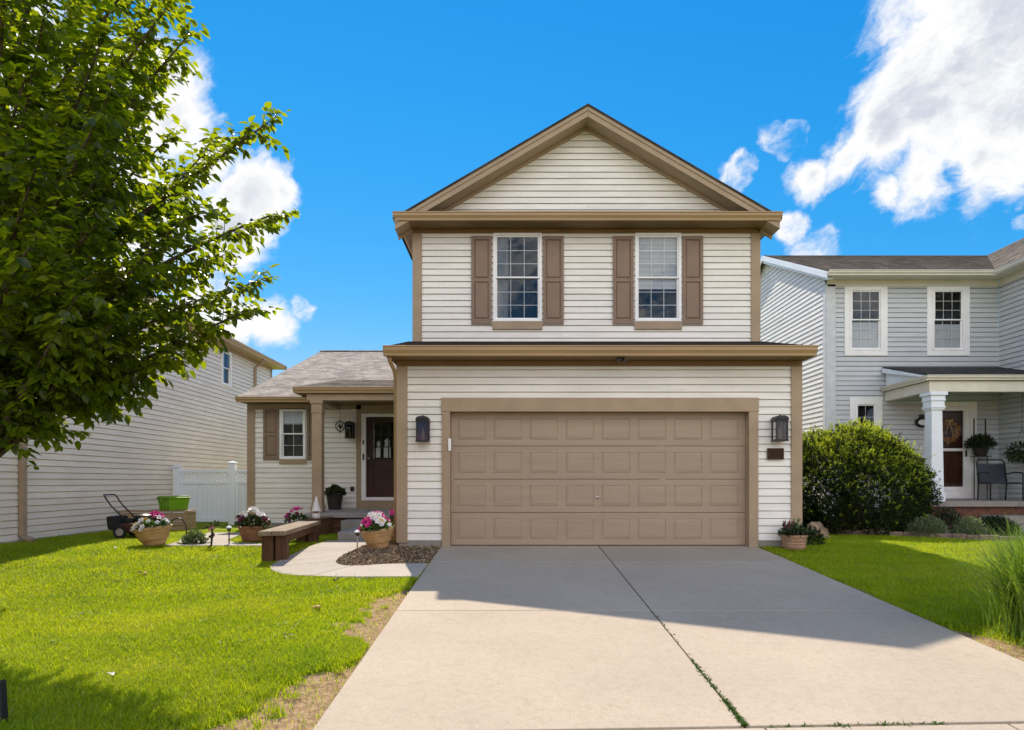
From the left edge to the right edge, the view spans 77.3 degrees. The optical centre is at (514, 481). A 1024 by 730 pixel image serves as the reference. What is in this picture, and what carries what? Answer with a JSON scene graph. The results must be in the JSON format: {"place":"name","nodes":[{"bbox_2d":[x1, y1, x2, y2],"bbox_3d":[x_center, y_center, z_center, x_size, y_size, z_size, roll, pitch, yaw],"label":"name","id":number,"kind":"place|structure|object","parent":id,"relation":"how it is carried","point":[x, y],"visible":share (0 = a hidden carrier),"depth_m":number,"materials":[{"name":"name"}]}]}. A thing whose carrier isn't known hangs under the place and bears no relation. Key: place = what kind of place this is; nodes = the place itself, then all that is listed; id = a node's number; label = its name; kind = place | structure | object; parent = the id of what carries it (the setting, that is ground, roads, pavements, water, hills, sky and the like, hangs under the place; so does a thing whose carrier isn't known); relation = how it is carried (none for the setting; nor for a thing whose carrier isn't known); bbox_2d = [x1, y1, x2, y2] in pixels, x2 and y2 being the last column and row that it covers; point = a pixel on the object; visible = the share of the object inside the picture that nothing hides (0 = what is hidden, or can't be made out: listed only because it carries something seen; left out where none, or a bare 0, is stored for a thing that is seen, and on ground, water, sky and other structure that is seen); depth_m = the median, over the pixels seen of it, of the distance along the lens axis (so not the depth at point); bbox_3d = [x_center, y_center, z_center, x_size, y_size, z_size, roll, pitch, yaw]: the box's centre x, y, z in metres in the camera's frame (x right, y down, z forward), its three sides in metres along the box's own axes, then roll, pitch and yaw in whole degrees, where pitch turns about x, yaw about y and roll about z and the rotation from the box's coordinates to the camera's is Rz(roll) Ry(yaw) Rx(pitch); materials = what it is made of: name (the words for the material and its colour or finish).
{"place":"outdoors","nodes":[
{"label":"outdoors","id":0,"kind":"place"},
{"bbox_2d":[166,532,261,548],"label":"side path","id":1,"kind":"structure","parent":0,"point":[220,538],"depth_m":11.01,"materials":[{"name":"concrete"}]},
{"bbox_2d":[226,526,231,543],"bbox_3d":[-4.800,0.941,10.780,0.092,0.398,0.091,0,0,0],"label":"solar stake light","id":2,"kind":"object","parent":1,"relation":"on","point":[228,528],"visible":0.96,"depth_m":10.77,"materials":[{"name":"white metal"}]},
{"bbox_2d":[270,540,427,578],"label":"walkway","id":3,"kind":"structure","parent":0,"point":[318,559],"depth_m":8.75,"materials":[{"name":"concrete"}]},
{"bbox_2d":[1,511,1023,729],"bbox_3d":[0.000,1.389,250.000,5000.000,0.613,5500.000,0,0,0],"label":"soil","id":4,"kind":"structure","parent":0,"point":[290,715],"depth_m":4.89,"materials":[{"name":"soil"}]},
{"bbox_2d":[0,679,7,723],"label":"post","id":5,"kind":"object","parent":4,"relation":"on","point":[3,702],"visible":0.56,"depth_m":3.92,"materials":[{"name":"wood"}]},
{"bbox_2d":[103,494,153,537],"bbox_3d":[-7.266,0.648,12.284,0.964,0.824,0.620,0,0,-8],"label":"lawn mower","id":6,"kind":"object","parent":4,"relation":"on","point":[120,525],"visible":0.48,"depth_m":12.06,"materials":[{"name":"black metal"}]},
{"bbox_2d":[0,271,286,542],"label":"house","id":7,"kind":"structure","parent":4,"relation":"on","point":[199,422],"depth_m":15.01,"materials":[{"name":"beige plastic"}]},
{"bbox_2d":[220,351,231,386],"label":"window","id":8,"kind":"structure","parent":7,"relation":"in","point":[226,359],"depth_m":19.80,"materials":[{"name":"white paint"}]},
{"bbox_2d":[0,0,299,469],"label":"tree","id":9,"kind":"object","parent":4,"relation":"on","point":[66,338],"visible":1,"depth_m":5.57,"materials":[{"name":"green plant"}]},
{"bbox_2d":[130,510,173,546],"bbox_3d":[-6.013,0.777,10.661,0.643,0.592,0.673,-9,0,0],"label":"flower pot","id":10,"kind":"object","parent":4,"relation":"on","point":[157,533],"visible":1,"depth_m":10.49,"materials":[{"name":"beige wicker"}]},
{"bbox_2d":[118,510,196,529],"bbox_3d":[-7.840,0.845,14.085,1.520,0.430,0.530,0,0,0],"label":"timber box","id":11,"kind":"object","parent":4,"relation":"on","point":[185,518],"visible":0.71,"depth_m":13.85,"materials":[{"name":"brown wood"}]},
{"bbox_2d":[156,496,190,510],"bbox_3d":[-7.504,0.471,14.093,0.512,0.315,0.528,0,0,32],"label":"storage bin","id":12,"kind":"object","parent":11,"relation":"on","point":[169,503],"visible":1,"depth_m":13.94,"materials":[{"name":"green plastic"}]},
{"bbox_2d":[171,517,186,533],"bbox_3d":[-5.819,0.865,11.100,0.302,0.493,0.024,0,0,0],"label":"garden hook","id":13,"kind":"object","parent":4,"relation":"on","point":[183,522],"visible":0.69,"depth_m":11.09,"materials":[{"name":"black metal"}]},
{"bbox_2d":[176,528,209,544],"bbox_3d":[-5.411,0.952,10.863,0.516,0.327,0.432,0,0,0],"label":"shrub","id":14,"kind":"object","parent":4,"relation":"on","point":[194,536],"visible":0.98,"depth_m":10.78,"materials":[{"name":"green plant"}]},
{"bbox_2d":[172,461,246,524],"bbox_3d":[-7.569,0.315,16.400,2.291,1.690,0.190,0,0,0],"label":"fence","id":15,"kind":"object","parent":4,"relation":"on","point":[218,500],"visible":0.66,"depth_m":16.39,"materials":[{"name":"white plastic"}]},
{"bbox_2d":[203,520,219,548],"bbox_3d":[-4.926,0.867,10.420,0.272,0.474,0.119,0,0,0],"label":"garden ornament","id":16,"kind":"object","parent":4,"relation":"on","point":[212,535],"visible":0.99,"depth_m":10.40,"materials":[{"name":"black metal"}]},
{"bbox_2d":[234,506,270,541],"bbox_3d":[-4.587,0.739,11.257,0.653,0.619,0.619,0,0,0],"label":"flower pot","id":17,"kind":"object","parent":4,"relation":"on","point":[248,531],"visible":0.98,"depth_m":11.10,"materials":[{"name":"brown ceramic"}]},
{"bbox_2d":[258,520,320,561],"bbox_3d":[-3.571,0.938,10.355,0.370,0.471,2.530,0,0,-5],"label":"bench","id":18,"kind":"object","parent":4,"relation":"on","point":[275,542],"visible":0.84,"depth_m":9.29,"materials":[{"name":"brown wood"}]},
{"bbox_2d":[284,506,308,523],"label":"flowers","id":19,"kind":"object","parent":4,"relation":"on","point":[295,516],"visible":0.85,"depth_m":13.25,"materials":[{"name":"plant"}]},
{"bbox_2d":[336,541,440,565],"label":"mulch","id":20,"kind":"object","parent":4,"relation":"on","point":[368,558],"visible":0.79,"depth_m":9.60,"materials":[{"name":"gravel"}]},
{"bbox_2d":[354,530,359,548],"bbox_3d":[-2.500,0.964,10.200,0.092,0.388,0.091,0,0,0],"label":"solar stake light","id":21,"kind":"object","parent":20,"relation":"on","point":[357,533],"visible":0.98,"depth_m":10.18,"materials":[{"name":"metal"}]},
{"bbox_2d":[357,511,394,549],"bbox_3d":[-2.213,0.775,10.331,0.614,0.614,0.606,-7,3,0],"label":"flower pot","id":22,"kind":"object","parent":20,"relation":"on","point":[375,537],"visible":1,"depth_m":10.18,"materials":[{"name":"beige wicker"}]},
{"bbox_2d":[389,509,395,542],"bbox_3d":[-1.983,0.727,11.148,0.507,0.666,0.494,0,0,0],"label":"flower pot","id":23,"kind":"object","parent":20,"relation":"on","point":[391,518],"visible":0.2,"depth_m":11.00,"materials":[{"name":"beige ceramic"}]},
{"bbox_2d":[0,548,979,701],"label":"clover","id":24,"kind":"object","parent":4,"relation":"on","point":[187,660],"visible":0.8,"depth_m":6.64,"materials":[{"name":"green plant"}]},
{"bbox_2d":[0,529,1023,729],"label":"grass","id":25,"kind":"structure","parent":4,"relation":"on","point":[145,682],"depth_m":6.32,"materials":[{"name":"green plant"}]},
{"bbox_2d":[235,104,817,548],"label":"house","id":26,"kind":"structure","parent":4,"relation":"on","point":[585,356],"depth_m":11.98,"materials":[{"name":"beige plastic"}]},
{"bbox_2d":[279,408,305,463],"bbox_3d":[-5.350,-1.100,15.725,0.644,1.340,0.550,0,0,0],"label":"window","id":27,"kind":"structure","parent":26,"relation":"in","point":[292,421],"depth_m":15.53,"materials":[{"name":"white paint"}]},
{"bbox_2d":[312,496,320,518],"bbox_3d":[-3.900,0.507,12.620,0.195,0.437,0.195,0,0,0],"label":"garden gnome","id":28,"kind":"object","parent":26,"relation":"on","point":[316,509],"visible":1,"depth_m":12.57,"materials":[{"name":"beige ceramic"}]},
{"bbox_2d":[324,484,346,509],"bbox_3d":[-4.212,0.352,15.032,0.558,0.616,0.581,0,0,0],"label":"plant pot","id":29,"kind":"object","parent":26,"relation":"on","point":[334,497],"visible":1,"depth_m":14.91,"materials":[{"name":"plastic"}]},
{"bbox_2d":[335,420,344,431],"bbox_3d":[-4.130,-1.460,15.200,0.226,0.760,0.226,0,0,28],"label":"hanging ornament","id":30,"kind":"object","parent":26,"relation":"hanging from","point":[340,426],"visible":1,"depth_m":15.18,"materials":[{"name":"black metal"}]},
{"bbox_2d":[344,421,354,438],"bbox_3d":[-3.940,-1.247,15.367,0.215,0.426,0.222,0,0,0],"label":"wall lantern","id":31,"kind":"object","parent":26,"relation":"attached to","point":[349,429],"depth_m":15.28,"materials":[{"name":"black metal"}]},
{"bbox_2d":[367,417,393,496],"bbox_3d":[-3.118,-0.633,15.763,0.919,2.015,0.673,0,0,0],"label":"front door","id":32,"kind":"structure","parent":26,"relation":"in","point":[380,430],"depth_m":15.52,"materials":[{"name":"brown wood"}]},
{"bbox_2d":[415,415,430,441],"bbox_3d":[-1.475,-0.858,10.354,0.219,0.435,0.227,0,0,0],"label":"wall lantern","id":33,"kind":"object","parent":26,"relation":"attached to","point":[422,428],"depth_m":10.27,"materials":[{"name":"black metal"}]},
{"bbox_2d":[493,233,541,329],"bbox_3d":[0.063,-3.870,12.625,0.959,1.860,0.550,0,0,0],"label":"window","id":34,"kind":"structure","parent":26,"relation":"in","point":[517,257],"depth_m":12.50,"materials":[{"name":"glass"}]},
{"bbox_2d":[451,413,744,544],"bbox_3d":[1.390,-0.038,10.616,4.880,2.196,0.069,0,0,0],"label":"garage door","id":35,"kind":"structure","parent":26,"relation":"in","point":[517,478],"depth_m":10.60,"materials":[{"name":"metal"}]},
{"bbox_2d":[634,233,681,329],"bbox_3d":[2.780,-3.870,12.625,0.914,1.860,0.550,0,0,0],"label":"window","id":36,"kind":"structure","parent":26,"relation":"in","point":[657,255],"depth_m":12.45,"materials":[{"name":"glass"}]},
{"bbox_2d":[767,448,783,459],"bbox_3d":[4.262,-0.452,10.453,0.270,0.186,0.026,0,0,0],"label":"house number plaque","id":37,"kind":"object","parent":26,"relation":"attached to","point":[775,453],"visible":1,"depth_m":10.45,"materials":[{"name":"brown metal"}]},
{"bbox_2d":[771,414,788,441],"bbox_3d":[4.290,-0.868,10.354,0.219,0.435,0.227,0,0,0],"label":"wall lantern","id":38,"kind":"object","parent":26,"relation":"attached to","point":[779,428],"depth_m":10.27,"materials":[{"name":"black metal"}]},
{"bbox_2d":[777,517,810,549],"bbox_3d":[4.460,0.821,10.234,0.509,0.518,0.506,0,0,0],"label":"plant pot","id":39,"kind":"object","parent":4,"relation":"on","point":[791,537],"visible":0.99,"depth_m":10.12,"materials":[{"name":"ceramic"}]},
{"bbox_2d":[804,525,825,545],"bbox_3d":[4.968,0.921,10.746,0.479,0.406,0.426,0,0,0],"label":"shrub","id":40,"kind":"object","parent":4,"relation":"on","point":[815,538],"visible":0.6,"depth_m":10.67,"materials":[{"name":"green plant"}]},
{"bbox_2d":[807,521,828,534],"bbox_3d":[6.043,0.958,12.745,0.449,0.334,0.249,0,0,-9],"label":"rock","id":41,"kind":"object","parent":4,"relation":"on","point":[818,525],"visible":0.45,"depth_m":12.68,"materials":[{"name":"beige stone"}]},
{"bbox_2d":[760,238,1023,533],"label":"house","id":42,"kind":"structure","parent":4,"relation":"on","point":[903,342],"depth_m":15.98,"materials":[{"name":"grey plastic"}]},
{"bbox_2d":[849,397,881,453],"bbox_3d":[8.775,-1.305,16.227,0.810,1.590,0.545,0,0,0],"label":"window","id":43,"kind":"structure","parent":42,"relation":"in","point":[869,407],"depth_m":15.96,"materials":[{"name":"white paint"}]},
{"bbox_2d":[844,287,887,355],"bbox_3d":[8.775,-4.040,16.227,1.070,1.800,0.545,0,0,0],"label":"window","id":44,"kind":"structure","parent":42,"relation":"in","point":[865,308],"depth_m":15.98,"materials":[{"name":"white paint"}]},
{"bbox_2d":[915,414,924,427],"bbox_3d":[10.150,-1.507,15.922,0.338,0.327,0.112,0,0,0],"label":"oval wall light","id":45,"kind":"object","parent":42,"relation":"attached to","point":[920,421],"visible":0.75,"depth_m":15.91,"materials":[{"name":"black metal"}]},
{"bbox_2d":[927,287,969,355],"bbox_3d":[10.830,-4.040,16.227,1.060,1.800,0.545,0,0,0],"label":"window","id":46,"kind":"structure","parent":42,"relation":"in","point":[948,308],"depth_m":16.00,"materials":[{"name":"white paint"}]},
{"bbox_2d":[942,418,960,443],"bbox_3d":[10.879,-1.252,16.023,0.643,0.667,0.144,0,0,0],"label":"door wreath","id":47,"kind":"object","parent":42,"relation":"attached to","point":[947,423],"depth_m":16.03,"materials":[{"name":"brown plant"}]},
{"bbox_2d":[942,411,962,486],"bbox_3d":[10.875,-0.812,16.130,0.850,2.055,0.060,0,0,0],"label":"front door","id":48,"kind":"structure","parent":42,"relation":"in","point":[952,460],"depth_m":16.10,"materials":[{"name":"brown wood"}]},
{"bbox_2d":[942,407,968,489],"bbox_3d":[10.880,-0.825,15.990,0.956,2.080,0.080,0,0,0],"label":"storm door","id":49,"kind":"structure","parent":42,"relation":"in","point":[965,410],"depth_m":15.98,"materials":[{"name":"white paint"}]},
{"bbox_2d":[962,419,998,498],"bbox_3d":[11.453,-0.552,15.717,0.835,1.984,0.639,0,0,0],"label":"plant stand","id":50,"kind":"object","parent":42,"relation":"on","point":[974,440],"visible":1,"depth_m":15.64,"materials":[{"name":"green plant"}]},
{"bbox_2d":[976,459,1023,500],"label":"porch chair","id":51,"kind":"object","parent":42,"relation":"on","point":[990,474],"visible":1,"depth_m":15.35,"materials":[{"name":"black metal"}]},
{"bbox_2d":[1001,427,1023,464],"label":"hanging basket","id":52,"kind":"object","parent":42,"relation":"hanging from","point":[1016,455],"visible":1,"depth_m":14.73,"materials":[{"name":"green metal"}]},
{"bbox_2d":[828,529,1021,540],"bbox_3d":[8.990,1.044,13.179,8.486,0.161,5.638,0,0,0],"label":"bed edging","id":53,"kind":"object","parent":4,"relation":"on","point":[946,535],"visible":0.25,"depth_m":11.99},
{"bbox_2d":[827,525,1023,539],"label":"planting bed","id":54,"kind":"object","parent":4,"relation":"on","point":[952,531],"depth_m":13.22,"materials":[{"name":"soil"}]},
{"bbox_2d":[802,416,943,534],"bbox_3d":[6.993,-0.095,13.358,3.536,2.595,2.722,0,0,0],"label":"bush","id":55,"kind":"object","parent":54,"relation":"on","point":[880,451],"visible":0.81,"depth_m":12.63,"materials":[{"name":"green plant"}]},
{"bbox_2d":[905,514,950,536],"bbox_3d":[7.900,0.861,12.251,0.788,0.489,0.747,0,0,22],"label":"shrub","id":56,"kind":"object","parent":54,"relation":"on","point":[934,525],"visible":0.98,"depth_m":12.13,"materials":[{"name":"green plant"}]},
{"bbox_2d":[929,505,962,531],"bbox_3d":[9.146,0.797,13.599,0.786,0.614,0.734,0,0,0],"label":"shrub","id":57,"kind":"object","parent":54,"relation":"on","point":[946,515],"visible":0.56,"depth_m":13.52,"materials":[{"name":"green plant"}]},
{"bbox_2d":[949,515,992,535],"bbox_3d":[8.659,0.864,12.140,0.692,0.482,0.627,0,0,-28],"label":"shrub","id":58,"kind":"object","parent":54,"relation":"on","point":[974,526],"visible":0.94,"depth_m":12.07,"materials":[{"name":"green plant"}]},
{"bbox_2d":[974,515,1023,535],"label":"shrub","id":59,"kind":"object","parent":54,"relation":"on","point":[992,521],"visible":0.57,"depth_m":12.29,"materials":[{"name":"green plant"}]},
{"bbox_2d":[933,510,1023,646],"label":"ornamental grass","id":60,"kind":"object","parent":4,"relation":"on","point":[1010,577],"depth_m":5.68,"materials":[{"name":"green plant"}]},
{"bbox_2d":[1,0,1023,376],"label":"sky","id":61,"kind":"structure","parent":0,"point":[874,127],"materials":[{"name":"blue"}]},
{"bbox_2d":[313,546,1023,729],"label":"driveway","id":62,"kind":"structure","parent":0,"point":[524,638],"depth_m":5.17,"materials":[{"name":"concrete"}]},
{"bbox_2d":[599,547,745,727],"bbox_3d":[1.348,1.286,7.782,5.563,0.431,5.615,0,0,44],"label":"driveway joint","id":63,"kind":"object","parent":62,"relation":"on","point":[662,625],"visible":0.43,"depth_m":6.04,"materials":[{"name":"soil"}]},
{"bbox_2d":[651,612,944,727],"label":"weeds","id":64,"kind":"object","parent":62,"relation":"on","point":[741,720],"visible":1,"depth_m":3.97,"materials":[{"name":"green plant"}]},
{"bbox_2d":[684,724,1023,729],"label":"sidewalk","id":65,"kind":"structure","parent":0,"point":[977,727],"depth_m":3.82,"materials":[{"name":"concrete"}]}
]}

